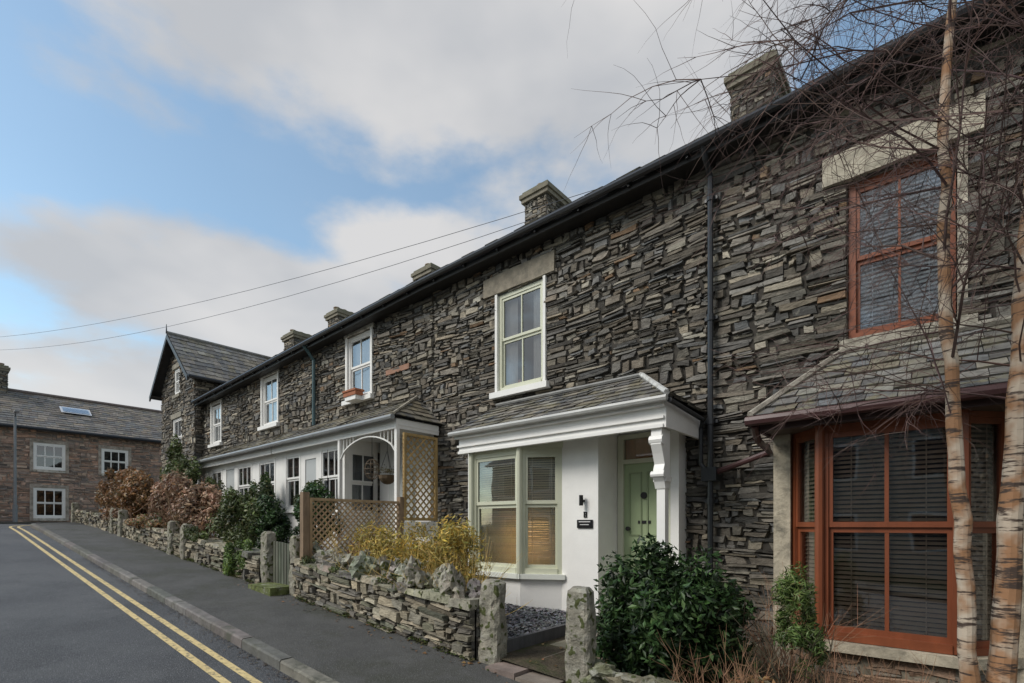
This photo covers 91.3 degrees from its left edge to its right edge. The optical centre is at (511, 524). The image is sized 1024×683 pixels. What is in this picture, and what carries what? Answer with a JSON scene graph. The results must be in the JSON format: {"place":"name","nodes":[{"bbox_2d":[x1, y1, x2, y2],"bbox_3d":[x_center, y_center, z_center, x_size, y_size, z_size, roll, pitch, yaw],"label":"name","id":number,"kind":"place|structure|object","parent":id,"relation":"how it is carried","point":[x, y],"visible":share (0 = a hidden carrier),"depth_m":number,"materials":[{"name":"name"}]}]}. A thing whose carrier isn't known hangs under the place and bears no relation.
{"place":"outdoors","nodes":[
{"label":"outdoors","id":0,"kind":"place"},
{"bbox_2d":[0,522,52,523],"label":"pavement","id":1,"kind":"structure","parent":0,"point":[22,522],"depth_m":22.21,"materials":[{"name":"grey asphalt"}]},
{"bbox_2d":[12,409,19,521],"bbox_3d":[-21.771,-2.550,21.950,0.935,4.900,0.170,0,0,41],"label":"street lamp","id":2,"kind":"object","parent":1,"relation":"on","point":[15,509],"visible":1,"depth_m":22.16,"materials":[{"name":"metal"}]},
{"bbox_2d":[0,524,298,682],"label":"road","id":3,"kind":"structure","parent":0,"point":[59,623],"depth_m":5.64,"materials":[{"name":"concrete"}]},
{"bbox_2d":[9,525,261,682],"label":"double yellow lines","id":4,"kind":"object","parent":3,"relation":"on","point":[204,666],"visible":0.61,"depth_m":6.05,"materials":[{"name":"paint"}]},
{"bbox_2d":[31,522,338,682],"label":"kerb","id":5,"kind":"structure","parent":3,"relation":"on","point":[293,668],"depth_m":5.94,"materials":[{"name":"concrete"}]},
{"bbox_2d":[83,558,299,682],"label":"kerb litter","id":6,"kind":"object","parent":3,"relation":"on","point":[200,626],"visible":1,"depth_m":5.83,"materials":[{"name":"brown plant"}]},
{"bbox_2d":[36,522,520,682],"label":"pavement","id":7,"kind":"structure","parent":0,"point":[330,644],"depth_m":6.07,"materials":[{"name":"grey asphalt"}]},
{"bbox_2d":[71,502,78,521],"bbox_3d":[-16.748,-0.426,19.177,0.264,0.870,0.257,0,0,41],"label":"stone gatepost","id":8,"kind":"object","parent":7,"relation":"on","point":[74,507],"visible":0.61,"depth_m":19.06,"materials":[{"name":"grey stone"}]},
{"bbox_2d":[109,508,119,533],"bbox_3d":[-11.966,-0.084,15.067,0.283,0.871,0.261,0,0,41],"label":"stone gatepost","id":9,"kind":"object","parent":7,"relation":"on","point":[111,529],"visible":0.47,"depth_m":14.94,"materials":[{"name":"grey stone"}]},
{"bbox_2d":[117,509,128,536],"bbox_3d":[-11.207,-0.010,14.417,0.266,0.870,0.264,0,0,41],"label":"stone gatepost","id":10,"kind":"object","parent":7,"relation":"on","point":[123,515],"visible":0.64,"depth_m":14.31,"materials":[{"name":"grey stone"}]},
{"bbox_2d":[74,509,261,582],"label":"garden wall","id":11,"kind":"structure","parent":7,"relation":"on","point":[209,552],"depth_m":10.66,"materials":[{"name":"stone"}]},
{"bbox_2d":[98,507,439,601],"bbox_3d":[-7.316,0.162,11.160,17.415,1.446,0.568,0,0,41],"label":"ivy","id":12,"kind":"object","parent":11,"relation":"attached to","point":[148,521],"visible":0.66,"depth_m":12.31,"materials":[{"name":"green plant"}]},
{"bbox_2d":[166,521,179,554],"bbox_3d":[-7.724,0.332,11.422,0.277,0.871,0.261,0,0,41],"label":"stone gatepost","id":13,"kind":"object","parent":7,"relation":"on","point":[173,527],"visible":0.6,"depth_m":11.31,"materials":[{"name":"grey stone"}]},
{"bbox_2d":[179,523,193,559],"bbox_3d":[-7.041,0.399,10.835,0.280,0.871,0.255,0,0,41],"label":"stone gatepost","id":14,"kind":"object","parent":7,"relation":"on","point":[182,546],"visible":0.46,"depth_m":10.72,"materials":[{"name":"grey stone"}]},
{"bbox_2d":[260,531,275,582],"bbox_3d":[-4.104,0.610,8.443,0.253,1.011,0.238,0,0,41],"label":"stone gatepost","id":15,"kind":"object","parent":7,"relation":"on","point":[267,538],"visible":0.59,"depth_m":8.35,"materials":[{"name":"grey stone"}]},
{"bbox_2d":[248,582,288,595],"bbox_3d":[-3.837,1.046,7.964,0.800,0.180,0.380,0,0,41],"label":"stone step","id":16,"kind":"object","parent":7,"relation":"on","point":[271,589],"visible":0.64,"depth_m":7.76,"materials":[{"name":"green stone"}]},
{"bbox_2d":[289,535,299,596],"bbox_3d":[-3.352,0.674,7.798,0.235,1.031,0.210,0,0,41],"label":"stone gatepost","id":17,"kind":"object","parent":7,"relation":"on","point":[294,546],"visible":0.37,"depth_m":7.71,"materials":[{"name":"grey stone"}]},
{"bbox_2d":[161,549,488,669],"bbox_3d":[-2.806,1.123,7.087,14.507,1.125,0.148,0,0,41],"label":"moss","id":18,"kind":"object","parent":7,"relation":"on","point":[344,614],"visible":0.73,"depth_m":6.20,"materials":[{"name":"green plant"}]},
{"bbox_2d":[290,558,479,660],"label":"garden wall","id":19,"kind":"structure","parent":7,"relation":"on","point":[417,613],"depth_m":5.90,"materials":[{"name":"stone"}]},
{"bbox_2d":[311,540,481,607],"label":"rockery stones","id":20,"kind":"object","parent":19,"relation":"on","point":[451,581],"visible":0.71,"depth_m":5.88,"materials":[{"name":"grey stone"}]},
{"bbox_2d":[241,583,812,682],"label":"fallen leaves","id":21,"kind":"object","parent":7,"relation":"on","point":[440,647],"visible":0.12,"depth_m":5.38,"materials":[{"name":"brown plant"}]},
{"bbox_2d":[0,0,970,410],"label":"sky","id":22,"kind":"structure","parent":0,"point":[156,155],"materials":[{"name":"blue"}]},
{"bbox_2d":[209,535,819,682],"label":"garden soil","id":23,"kind":"structure","parent":0,"point":[536,653],"depth_m":5.06,"materials":[{"name":"brown soil"}]},
{"bbox_2d":[75,464,160,517],"bbox_3d":[-13.398,-1.016,17.908,8.392,2.326,3.216,0,0,41],"label":"beech hedge","id":24,"kind":"object","parent":23,"relation":"on","point":[121,493],"visible":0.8,"depth_m":16.00,"materials":[{"name":"brown plant"}]},
{"bbox_2d":[130,468,223,541],"bbox_3d":[-8.129,-0.506,12.599,5.160,1.884,2.370,0,0,41],"label":"hydrangea bush","id":25,"kind":"object","parent":23,"relation":"on","point":[174,498],"visible":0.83,"depth_m":11.62,"materials":[{"name":"brown plant"}]},
{"bbox_2d":[159,434,201,490],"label":"evergreen shrub","id":26,"kind":"object","parent":23,"relation":"on","point":[184,464],"visible":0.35,"depth_m":15.17,"materials":[{"name":"green plant"}]},
{"bbox_2d":[204,471,281,530],"bbox_3d":[-7.203,-0.596,13.022,4.248,1.591,0.673,0,0,41],"label":"climbing plant","id":27,"kind":"object","parent":23,"relation":"on","point":[266,484],"visible":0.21,"depth_m":11.92,"materials":[{"name":"green plant"}]},
{"bbox_2d":[205,485,292,575],"bbox_3d":[-5.474,0.081,10.201,3.165,1.850,1.515,0,0,41],"label":"privet shrub","id":28,"kind":"object","parent":23,"relation":"on","point":[256,516],"visible":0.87,"depth_m":9.98,"materials":[{"name":"green plant"}]},
{"bbox_2d":[273,541,289,584],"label":"timber gate","id":29,"kind":"structure","parent":23,"relation":"on","point":[281,560],"depth_m":8.14,"materials":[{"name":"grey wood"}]},
{"bbox_2d":[290,478,344,546],"bbox_3d":[-3.735,-0.127,9.646,0.988,1.638,1.652,0,0,-19],"label":"evergreen shrub","id":30,"kind":"object","parent":23,"relation":"on","point":[314,488],"visible":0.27,"depth_m":9.25,"materials":[{"name":"green plant"}]},
{"bbox_2d":[314,536,385,554],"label":"red stem shrub","id":31,"kind":"object","parent":23,"relation":"on","point":[349,544],"visible":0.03,"depth_m":7.59,"materials":[{"name":"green plant"}]},
{"bbox_2d":[300,492,404,559],"bbox_3d":[-2.569,0.400,8.273,0.100,1.800,1.880,0,0,41],"label":"trellis fence","id":32,"kind":"object","parent":23,"relation":"on","point":[307,525],"visible":0.52,"depth_m":8.02,"materials":[{"name":"brown wood"}]},
{"bbox_2d":[402,432,437,536],"bbox_3d":[-1.689,-0.720,9.243,0.050,1.880,0.820,0,0,41],"label":"trellis screen","id":33,"kind":"object","parent":32,"relation":"attached to","point":[405,443],"visible":0.96,"depth_m":9.23,"materials":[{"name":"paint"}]},
{"bbox_2d":[478,579,507,664],"bbox_3d":[-0.192,1.026,5.111,0.294,0.942,0.218,0,0,41],"label":"stone gatepost","id":34,"kind":"object","parent":23,"relation":"on","point":[492,648],"visible":0.92,"depth_m":5.03,"materials":[{"name":"grey stone"}]},
{"bbox_2d":[475,603,565,638],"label":"slate gravel","id":35,"kind":"structure","parent":23,"relation":"on","point":[523,620],"depth_m":6.42,"materials":[{"name":"grey gravel"}]},
{"bbox_2d":[314,514,530,614],"bbox_3d":[-1.411,0.539,6.656,3.771,1.375,2.004,0,0,41],"label":"bamboo plant","id":36,"kind":"object","parent":35,"relation":"on","point":[436,552],"visible":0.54,"depth_m":6.25,"materials":[{"name":"yellow plant"}]},
{"bbox_2d":[485,630,601,682],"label":"garden path","id":37,"kind":"structure","parent":23,"relation":"on","point":[515,672],"depth_m":4.70,"materials":[{"name":"grey stone"}]},
{"bbox_2d":[507,615,598,652],"bbox_3d":[0.535,1.319,5.902,0.040,0.253,1.850,0,0,41],"label":"timber edging","id":38,"kind":"object","parent":23,"relation":"on","point":[531,639],"visible":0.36,"depth_m":5.56,"materials":[{"name":"brown wood"}]},
{"bbox_2d":[565,586,596,682],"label":"stone gatepost","id":39,"kind":"object","parent":23,"relation":"on","point":[581,641],"visible":0.94,"depth_m":4.34,"materials":[{"name":"grey stone"}]},
{"bbox_2d":[578,659,679,682],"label":"rubble wall","id":40,"kind":"structure","parent":23,"relation":"on","point":[601,671],"depth_m":4.15,"materials":[{"name":"grey stone"}]},
{"bbox_2d":[730,561,848,682],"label":"conifer shrub","id":41,"kind":"object","parent":23,"relation":"on","point":[796,633],"visible":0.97,"depth_m":3.90,"materials":[{"name":"green plant"}]},
{"bbox_2d":[560,0,1023,682],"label":"birch tree","id":42,"kind":"object","parent":23,"relation":"on","point":[946,326],"visible":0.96,"depth_m":2.92,"materials":[{"name":"brown plant"}]},
{"bbox_2d":[652,563,984,682],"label":"dormant shrubs","id":43,"kind":"object","parent":23,"relation":"on","point":[758,679],"visible":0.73,"depth_m":4.16,"materials":[{"name":"brown plant"}]},
{"bbox_2d":[700,0,1023,682],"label":"birch tree","id":44,"kind":"object","parent":23,"relation":"on","point":[1002,661],"visible":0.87,"depth_m":2.93,"materials":[{"name":"brown plant"}]},
{"bbox_2d":[773,409,1023,682],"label":"bay window","id":45,"kind":"structure","parent":23,"relation":"on","point":[887,544],"depth_m":4.61,"materials":[{"name":"brown wood"}]},
{"bbox_2d":[717,382,1007,473],"bbox_3d":[3.746,-0.848,3.844,1.084,0.444,5.262,0,0,-37],"label":"maroon rainwater pipe","id":46,"kind":"object","parent":45,"relation":"attached to","point":[753,422],"visible":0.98,"depth_m":4.44,"materials":[{"name":"paint"}]},
{"bbox_2d":[747,315,1011,439],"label":"bay roof","id":47,"kind":"structure","parent":45,"relation":"on","point":[774,405],"depth_m":4.59,"materials":[{"name":"grey stone"}]},
{"bbox_3d":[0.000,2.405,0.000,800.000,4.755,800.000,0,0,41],"label":"ground","id":48,"kind":"structure","parent":0,"visible":0},
{"bbox_2d":[0,426,161,521],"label":"stone wall","id":49,"kind":"structure","parent":48,"relation":"on","point":[83,456],"depth_m":24.18,"materials":[{"name":"brown stone"}]},
{"bbox_2d":[30,438,130,520],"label":"windows","id":50,"kind":"structure","parent":49,"relation":"attached to","point":[49,502],"depth_m":24.01,"materials":[{"name":"wood"}]},
{"bbox_2d":[0,388,161,442],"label":"slate roof","id":51,"kind":"structure","parent":49,"relation":"on","point":[52,413],"depth_m":25.60,"materials":[{"name":"grey stone"}]},
{"bbox_2d":[0,363,10,392],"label":"chimney","id":52,"kind":"object","parent":51,"relation":"on","point":[4,370],"visible":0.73,"depth_m":24.74,"materials":[{"name":"stone"}]},
{"bbox_2d":[161,351,220,483],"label":"stone wall","id":53,"kind":"structure","parent":48,"relation":"on","point":[192,425],"depth_m":18.56,"materials":[{"name":"stone"}]},
{"bbox_2d":[171,362,181,447],"bbox_3d":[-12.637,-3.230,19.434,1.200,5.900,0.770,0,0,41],"label":"sash window","id":54,"kind":"structure","parent":53,"relation":"attached to","point":[176,419],"depth_m":19.24,"materials":[{"name":"wood"}]},
{"bbox_2d":[149,324,270,401],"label":"slate roof","id":55,"kind":"structure","parent":53,"relation":"on","point":[208,361],"depth_m":19.29,"materials":[{"name":"stone"}]},
{"bbox_2d":[197,467,208,532],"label":"white front wall","id":56,"kind":"structure","parent":48,"relation":"on","point":[205,469],"depth_m":15.60,"materials":[{"name":"white paint"}]},
{"bbox_2d":[198,471,220,484],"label":"casement windows","id":57,"kind":"structure","parent":56,"relation":"attached to","point":[204,473],"depth_m":15.97,"materials":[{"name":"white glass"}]},
{"bbox_2d":[191,447,232,468],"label":"verandah roof","id":58,"kind":"structure","parent":56,"relation":"on","point":[216,452],"depth_m":15.88,"materials":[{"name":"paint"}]},
{"bbox_2d":[203,390,238,483],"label":"stone wall","id":59,"kind":"structure","parent":48,"relation":"on","point":[230,422],"depth_m":16.77,"materials":[{"name":"stone"}]},
{"bbox_2d":[191,382,236,406],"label":"slate roof","id":60,"kind":"structure","parent":59,"relation":"on","point":[217,395],"depth_m":16.88,"materials":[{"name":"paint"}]},
{"bbox_2d":[191,384,225,403],"bbox_3d":[-10.230,-4.396,16.865,3.102,0.189,0.150,0,0,41],"label":"gutter","id":61,"kind":"object","parent":60,"relation":"attached to","point":[222,386],"visible":0.98,"depth_m":16.74,"materials":[{"name":"paint"}]},
{"bbox_2d":[208,398,222,447],"bbox_3d":[-10.030,-3.500,17.557,1.100,1.580,0.820,0,0,41],"label":"sash window","id":62,"kind":"structure","parent":59,"relation":"attached to","point":[213,426],"depth_m":17.55,"materials":[{"name":"wood"}]},
{"bbox_2d":[209,453,278,536],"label":"white front wall","id":63,"kind":"structure","parent":48,"relation":"on","point":[229,466],"depth_m":13.48,"materials":[{"name":"white paint"}]},
{"bbox_2d":[196,427,305,467],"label":"verandah roof","id":64,"kind":"structure","parent":63,"relation":"on","point":[249,450],"depth_m":13.62,"materials":[{"name":"paint"}]},
{"bbox_2d":[211,458,298,504],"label":"casement windows","id":65,"kind":"structure","parent":63,"relation":"attached to","point":[268,465],"depth_m":13.64,"materials":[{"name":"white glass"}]},
{"bbox_2d":[237,354,311,488],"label":"stone wall","id":66,"kind":"structure","parent":48,"relation":"on","point":[295,396],"depth_m":14.00,"materials":[{"name":"stone"}]},
{"bbox_2d":[257,369,280,430],"bbox_3d":[-6.864,-3.650,14.836,1.250,1.680,0.820,0,0,41],"label":"sash window","id":67,"kind":"structure","parent":66,"relation":"attached to","point":[272,402],"depth_m":14.81,"materials":[{"name":"wood"}]},
{"bbox_2d":[227,342,311,389],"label":"slate roof","id":68,"kind":"structure","parent":66,"relation":"on","point":[290,358],"depth_m":14.13,"materials":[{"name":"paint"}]},
{"bbox_2d":[224,345,298,385],"bbox_3d":[-7.234,-4.482,14.291,4.802,0.226,0.150,0,0,41],"label":"gutter","id":69,"kind":"object","parent":68,"relation":"attached to","point":[291,350],"visible":0.98,"depth_m":14.03,"materials":[{"name":"paint"}]},
{"bbox_2d":[281,329,311,349],"bbox_3d":[-9.199,-7.178,21.747,1.120,2.384,1.220,0,0,41],"label":"chimney","id":70,"kind":"object","parent":68,"relation":"on","point":[292,337],"visible":0.06,"depth_m":21.25,"materials":[{"name":"stone"}]},
{"bbox_2d":[279,439,348,552],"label":"white front wall","id":71,"kind":"structure","parent":48,"relation":"on","point":[310,452],"depth_m":11.36,"materials":[{"name":"white paint"}]},
{"bbox_2d":[281,445,372,517],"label":"casement windows","id":72,"kind":"structure","parent":71,"relation":"attached to","point":[311,476],"depth_m":11.27,"materials":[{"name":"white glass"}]},
{"bbox_2d":[327,428,433,567],"bbox_3d":[-2.746,-0.300,10.250,2.705,3.000,1.070,0,0,41],"label":"verandah","id":73,"kind":"object","parent":48,"relation":"on","point":[393,491],"visible":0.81,"depth_m":10.49,"materials":[{"name":"white wood"}]},
{"bbox_2d":[265,395,442,453],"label":"verandah roof","id":74,"kind":"structure","parent":73,"relation":"attached to","point":[375,422],"depth_m":9.89,"materials":[{"name":"grey stone"}]},
{"bbox_2d":[364,459,379,479],"bbox_3d":[-2.770,-1.346,9.895,0.316,0.908,0.316,0,0,41],"label":"hanging lantern","id":75,"kind":"object","parent":73,"relation":"hanging from","point":[370,468],"visible":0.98,"depth_m":9.87,"materials":[{"name":"metal"}]},
{"bbox_2d":[377,430,393,484],"bbox_3d":[-2.320,-1.280,9.389,0.471,1.040,0.489,0,0,-7],"label":"hanging basket","id":76,"kind":"object","parent":73,"relation":"hanging from","point":[386,479],"visible":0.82,"depth_m":9.31,"materials":[{"name":"brown wicker"}]},
{"bbox_2d":[312,295,519,538],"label":"stone wall","id":77,"kind":"structure","parent":48,"relation":"on","point":[405,335],"depth_m":10.78,"materials":[{"name":"stone"}]},
{"bbox_2d":[303,345,315,425],"bbox_3d":[-5.139,-3.515,12.663,0.090,2.030,0.339,0,0,41],"label":"downpipe","id":78,"kind":"object","parent":77,"relation":"attached to","point":[313,386],"visible":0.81,"depth_m":12.72,"materials":[{"name":"metal"}]},
{"bbox_2d":[341,322,374,406],"bbox_3d":[-3.333,-3.695,11.803,1.200,1.730,0.820,0,0,41],"label":"sash window","id":79,"kind":"structure","parent":77,"relation":"attached to","point":[359,371],"depth_m":11.70,"materials":[{"name":"wood"}]},
{"bbox_2d":[342,388,363,402],"bbox_3d":[-3.631,-2.955,11.426,0.540,0.230,0.240,0,0,41],"label":"window planter","id":80,"kind":"object","parent":79,"relation":"on","point":[352,395],"visible":1,"depth_m":11.32,"materials":[{"name":"paint"}]},
{"bbox_2d":[386,363,410,375],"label":"red stone block","id":81,"kind":"structure","parent":77,"relation":"on","point":[401,367],"depth_m":10.56,"materials":[{"name":"stone"}]},
{"bbox_2d":[297,279,533,352],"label":"slate roof","id":82,"kind":"structure","parent":77,"relation":"on","point":[400,302],"depth_m":11.05,"materials":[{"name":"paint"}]},
{"bbox_2d":[324,306,352,326],"bbox_3d":[-6.520,-7.152,19.380,0.970,2.337,1.120,0,0,41],"label":"chimney","id":83,"kind":"object","parent":82,"relation":"on","point":[335,315],"visible":0.07,"depth_m":18.93,"materials":[{"name":"stone"}]},
{"bbox_2d":[296,281,419,347],"bbox_3d":[-3.593,-4.582,11.163,4.802,0.217,0.150,0,0,41],"label":"gutter","id":84,"kind":"object","parent":82,"relation":"attached to","point":[390,297],"visible":0.98,"depth_m":10.80,"materials":[{"name":"paint"}]},
{"bbox_2d":[411,263,440,280],"bbox_3d":[-2.478,-7.229,15.874,0.970,1.881,1.070,0,0,41],"label":"chimney","id":85,"kind":"object","parent":82,"relation":"on","point":[427,268],"visible":0.01,"depth_m":15.41,"materials":[{"name":"stone"}]},
{"bbox_2d":[519,180,571,223],"bbox_3d":[0.910,-7.555,13.028,0.920,2.330,1.170,0,0,41],"label":"chimney","id":86,"kind":"object","parent":82,"relation":"on","point":[545,192],"visible":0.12,"depth_m":12.62,"materials":[{"name":"stone"}]},
{"bbox_2d":[432,170,707,570],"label":"stone wall","id":87,"kind":"structure","parent":48,"relation":"on","point":[618,304],"depth_m":7.32,"materials":[{"name":"grey stone"}]},
{"bbox_2d":[483,250,555,299],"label":"stone lintel","id":88,"kind":"structure","parent":87,"relation":"in","point":[539,267],"depth_m":8.37,"materials":[{"name":"beige stone"}]},
{"bbox_2d":[489,275,550,399],"bbox_3d":[0.338,-3.150,8.649,1.240,1.900,0.820,0,0,41],"label":"sash window","id":89,"kind":"structure","parent":87,"relation":"attached to","point":[531,336],"depth_m":8.67,"materials":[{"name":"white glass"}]},
{"bbox_2d":[418,138,704,292],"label":"slate roof","id":90,"kind":"structure","parent":87,"relation":"on","point":[620,197],"depth_m":7.43,"materials":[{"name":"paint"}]},
{"bbox_2d":[417,140,698,284],"bbox_3d":[0.256,-4.625,7.855,5.350,0.130,0.150,0,0,41],"label":"gutter","id":91,"kind":"object","parent":90,"relation":"attached to","point":[628,179],"visible":0.98,"depth_m":7.27,"materials":[{"name":"paint"}]},
{"bbox_2d":[447,394,699,623],"bbox_3d":[0.722,0.091,7.117,3.620,3.058,1.303,0,0,41],"label":"porch","id":92,"kind":"object","parent":48,"relation":"on","point":[588,436],"visible":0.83,"depth_m":6.65,"materials":[{"name":"paint"}]},
{"bbox_2d":[469,441,564,611],"bbox_3d":[0.131,0.170,7.663,1.889,2.900,1.037,0,0,41],"label":"bay window","id":93,"kind":"structure","parent":92,"relation":"attached to","point":[526,528],"depth_m":7.16,"materials":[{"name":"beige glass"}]},
{"bbox_2d":[451,372,706,431],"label":"porch roof","id":94,"kind":"structure","parent":92,"relation":"attached to","point":[644,385],"depth_m":7.00,"materials":[{"name":"grey stone"}]},
{"bbox_2d":[579,495,584,505],"bbox_3d":[0.939,-0.330,6.709,0.056,0.140,0.098,0,0,41],"label":"porch wall light","id":95,"kind":"object","parent":92,"relation":"attached to","point":[581,500],"visible":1,"depth_m":6.67,"materials":[{"name":"black metal"}]},
{"bbox_2d":[577,512,592,527],"bbox_3d":[0.979,-0.070,6.725,0.240,0.220,0.023,0,0,41],"label":"house sign","id":96,"kind":"object","parent":92,"relation":"attached to","point":[584,523],"visible":1,"depth_m":6.72,"materials":[{"name":"metal"}]},
{"bbox_2d":[605,432,669,615],"bbox_3d":[1.714,0.180,6.590,0.890,2.840,0.430,0,0,41],"label":"front door","id":97,"kind":"structure","parent":92,"relation":"attached to","point":[636,503],"depth_m":6.84,"materials":[{"name":"green wood"}]},
{"bbox_2d":[593,532,764,682],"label":"evergreen shrub","id":98,"kind":"object","parent":48,"relation":"on","point":[668,599],"visible":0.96,"depth_m":4.42,"materials":[{"name":"green plant"}]},
{"bbox_2d":[711,27,1023,648],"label":"stone wall","id":99,"kind":"structure","parent":48,"relation":"on","point":[743,526],"depth_m":5.87,"materials":[{"name":"grey stone"}]},
{"bbox_2d":[667,145,719,572],"bbox_3d":[2.141,-1.570,5.912,0.238,6.140,1.162,0,0,41],"label":"downpipe","id":100,"kind":"object","parent":99,"relation":"attached to","point":[709,475],"visible":0.84,"depth_m":6.24,"materials":[{"name":"metal"}]},
{"bbox_2d":[700,0,1023,202],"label":"slate roof","id":101,"kind":"structure","parent":99,"relation":"on","point":[729,149],"depth_m":5.28,"materials":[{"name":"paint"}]},
{"bbox_2d":[724,49,791,120],"bbox_3d":[4.958,-7.506,9.913,0.920,2.228,1.720,0,0,41],"label":"chimney","id":102,"kind":"object","parent":101,"relation":"on","point":[735,85],"visible":0.06,"depth_m":9.33,"materials":[{"name":"stone"}]},
{"bbox_2d":[697,0,997,147],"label":"gutter","id":103,"kind":"object","parent":101,"relation":"attached to","point":[747,120],"visible":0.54,"depth_m":5.22,"materials":[{"name":"paint"}]},
{"bbox_2d":[822,93,984,189],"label":"stone lintel","id":104,"kind":"structure","parent":99,"relation":"in","point":[828,183],"depth_m":5.16,"materials":[{"name":"beige stone"}]},
{"bbox_2d":[839,136,977,349],"bbox_3d":[4.216,-2.850,5.375,1.130,1.900,0.810,0,0,41],"label":"sash window","id":105,"kind":"structure","parent":99,"relation":"attached to","point":[856,333],"depth_m":5.32,"materials":[{"name":"wood"}]},
{"bbox_3d":[-25.724,-4.200,21.312,0.300,8.400,1.000,0,0,41],"label":"telegraph pole","id":106,"kind":"object","parent":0,"visible":0},
{"bbox_2d":[3,189,594,349],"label":"telephone wires","id":107,"kind":"object","parent":106,"relation":"attached to","point":[323,270],"visible":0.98,"depth_m":9.52,"materials":[{"name":"metal"}]}
]}

